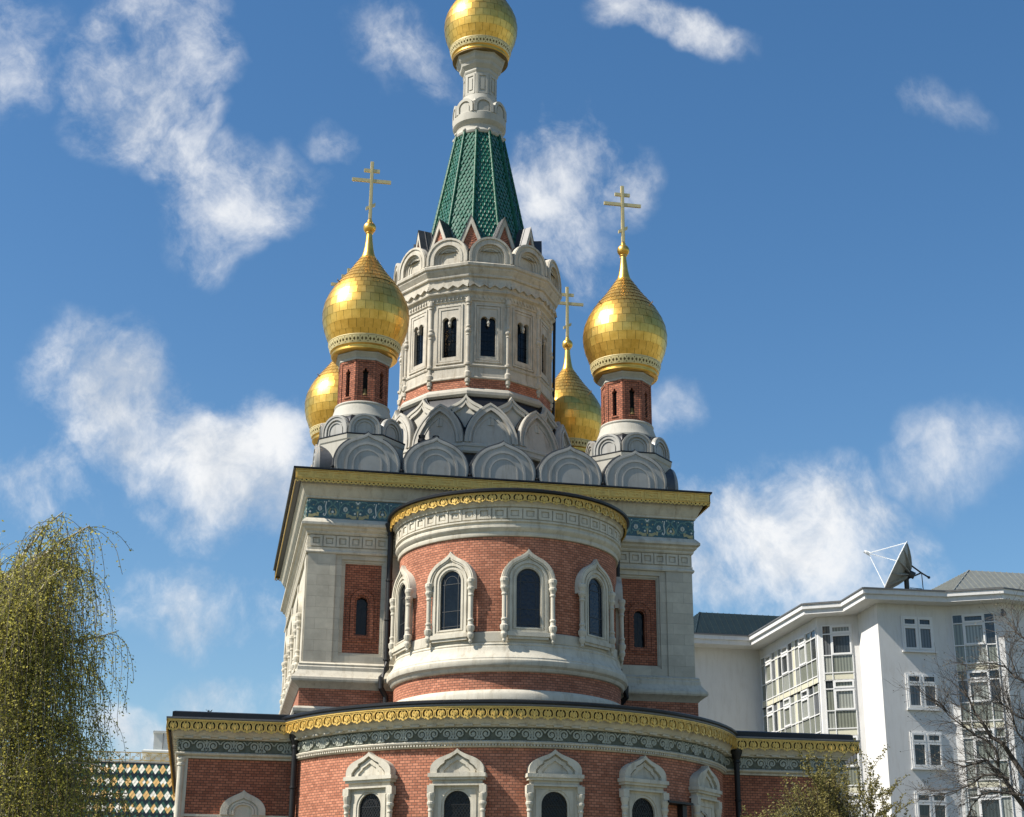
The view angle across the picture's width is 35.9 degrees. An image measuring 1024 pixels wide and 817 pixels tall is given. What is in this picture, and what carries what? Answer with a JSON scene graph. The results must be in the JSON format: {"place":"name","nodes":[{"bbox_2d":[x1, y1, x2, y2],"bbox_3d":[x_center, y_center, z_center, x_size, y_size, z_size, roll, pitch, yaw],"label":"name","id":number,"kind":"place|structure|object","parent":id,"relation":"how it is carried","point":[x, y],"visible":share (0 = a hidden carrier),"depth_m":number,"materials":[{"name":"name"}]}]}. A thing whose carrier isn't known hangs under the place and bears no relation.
{"place":"outdoors","nodes":[
{"label":"outdoors","id":0,"kind":"place"},
{"bbox_2d":[0,748,174,816],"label":"tiled roof building","id":1,"kind":"structure","parent":0,"point":[150,790],"depth_m":81.48,"materials":[{"name":"multicoloured tile"}]},
{"bbox_2d":[142,731,168,761],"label":"attic block","id":2,"kind":"structure","parent":1,"relation":"on","point":[160,744],"depth_m":86.89,"materials":[{"name":"white paint"}]},
{"bbox_2d":[0,0,1023,760],"label":"sky","id":3,"kind":"structure","parent":0,"point":[825,237],"materials":[{"name":"blue"}]},
{"bbox_2d":[166,0,859,816],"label":"church","id":4,"kind":"structure","parent":0,"point":[488,544],"depth_m":62.98,"materials":[{"name":"red brick"}]},
{"bbox_2d":[219,790,265,816],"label":"chapel window","id":5,"kind":"structure","parent":4,"relation":"in","point":[243,804],"depth_m":57.24,"materials":[{"name":"stone"}]},
{"bbox_2d":[280,635,288,707],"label":"apse window","id":6,"kind":"structure","parent":4,"relation":"in","point":[284,664],"depth_m":73.58,"materials":[{"name":"stone"}]},
{"bbox_2d":[285,614,294,692],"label":"apse window","id":7,"kind":"structure","parent":4,"relation":"in","point":[290,645],"depth_m":69.42,"materials":[{"name":"stone"}]},
{"bbox_2d":[291,591,301,674],"bbox_3d":[-8.815,9.364,65.681,0.555,3.600,2.170,4,-20,-10],"label":"apse window","id":8,"kind":"structure","parent":4,"relation":"in","point":[297,624],"depth_m":64.88,"materials":[{"name":"stone"}]},
{"bbox_2d":[342,752,396,816],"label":"lower apse window","id":9,"kind":"structure","parent":4,"relation":"in","point":[371,778],"depth_m":54.82,"materials":[{"name":"stone"}]},
{"bbox_2d":[388,565,415,660],"bbox_3d":[-4.219,7.874,61.458,0.555,3.600,2.170,8,-21,-21],"label":"apse window","id":10,"kind":"structure","parent":4,"relation":"in","point":[404,589],"depth_m":61.49,"materials":[{"name":"stone"}]},
{"bbox_2d":[424,551,476,647],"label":"apse window","id":11,"kind":"structure","parent":4,"relation":"in","point":[451,584],"depth_m":59.34,"materials":[{"name":"stone"}]},
{"bbox_2d":[427,748,486,816],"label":"lower apse window","id":12,"kind":"structure","parent":4,"relation":"in","point":[457,788],"depth_m":53.78,"materials":[{"name":"stone"}]},
{"bbox_2d":[500,549,556,644],"bbox_3d":[0.601,7.016,58.983,2.170,3.600,0.573,4,-20,-10],"label":"apse window","id":13,"kind":"structure","parent":4,"relation":"in","point":[527,580],"depth_m":58.87,"materials":[{"name":"stone"}]},
{"bbox_2d":[525,749,584,816],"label":"lower apse window","id":14,"kind":"structure","parent":4,"relation":"in","point":[553,789],"depth_m":53.91,"materials":[{"name":"stone"}]},
{"bbox_2d":[575,559,615,655],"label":"apse window","id":15,"kind":"structure","parent":4,"relation":"in","point":[593,586],"depth_m":60.33,"materials":[{"name":"stone"}]},
{"bbox_2d":[615,577,625,668],"bbox_3d":[4.212,8.471,62.951,0.555,3.600,2.170,0,-20,1],"label":"apse window","id":16,"kind":"structure","parent":4,"relation":"in","point":[619,601],"depth_m":62.05,"materials":[{"name":"stone"}]},
{"bbox_2d":[617,755,668,816],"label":"lower apse window","id":17,"kind":"structure","parent":4,"relation":"in","point":[642,781],"depth_m":55.28,"materials":[{"name":"stone"}]},
{"bbox_2d":[688,766,721,816],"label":"lower apse window","id":18,"kind":"structure","parent":4,"relation":"in","point":[704,786],"depth_m":57.65,"materials":[{"name":"stone"}]},
{"bbox_2d":[693,570,1023,816],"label":"apartment building","id":19,"kind":"structure","parent":0,"point":[826,667],"depth_m":92.66,"materials":[{"name":"white paint"}]},
{"bbox_2d":[863,541,929,588],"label":"satellite dish","id":20,"kind":"object","parent":19,"relation":"on","point":[901,572],"visible":0.93,"depth_m":94.77,"materials":[{"name":"grey paint"}]},
{"bbox_2d":[900,616,937,652],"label":"casement window","id":21,"kind":"structure","parent":19,"relation":"in","point":[917,632],"depth_m":92.37,"materials":[{"name":"grey glass"}]},
{"bbox_2d":[905,673,942,710],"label":"casement window","id":22,"kind":"structure","parent":19,"relation":"in","point":[913,704],"depth_m":91.23,"materials":[{"name":"grey glass"}]},
{"bbox_2d":[909,732,947,770],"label":"casement window","id":23,"kind":"structure","parent":19,"relation":"in","point":[923,738],"depth_m":90.12,"materials":[{"name":"white wood"}]},
{"bbox_2d":[914,792,948,816],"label":"casement window","id":24,"kind":"structure","parent":19,"relation":"in","point":[921,808],"depth_m":89.05,"materials":[{"name":"white wood"}]},
{"bbox_2d":[963,788,968,816],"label":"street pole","id":25,"kind":"object","parent":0,"point":[966,808],"visible":0.43,"depth_m":49.79,"materials":[{"name":"metal"}]},
{"label":"ground","id":26,"kind":"structure","parent":0,"visible":0},
{"bbox_2d":[0,512,141,816],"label":"weeping birch","id":27,"kind":"object","parent":26,"relation":"on","point":[34,639],"visible":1,"depth_m":28.27,"materials":[{"name":"green plant"}]},
{"bbox_2d":[740,739,913,816],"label":"budding bush","id":28,"kind":"object","parent":26,"relation":"on","point":[832,805],"visible":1,"depth_m":41.74,"materials":[{"name":"green plant"}]},
{"bbox_2d":[883,581,1023,816],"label":"bare tree","id":29,"kind":"object","parent":26,"relation":"on","point":[999,775],"visible":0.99,"depth_m":43.09,"materials":[{"name":"brown plant"}]}
]}

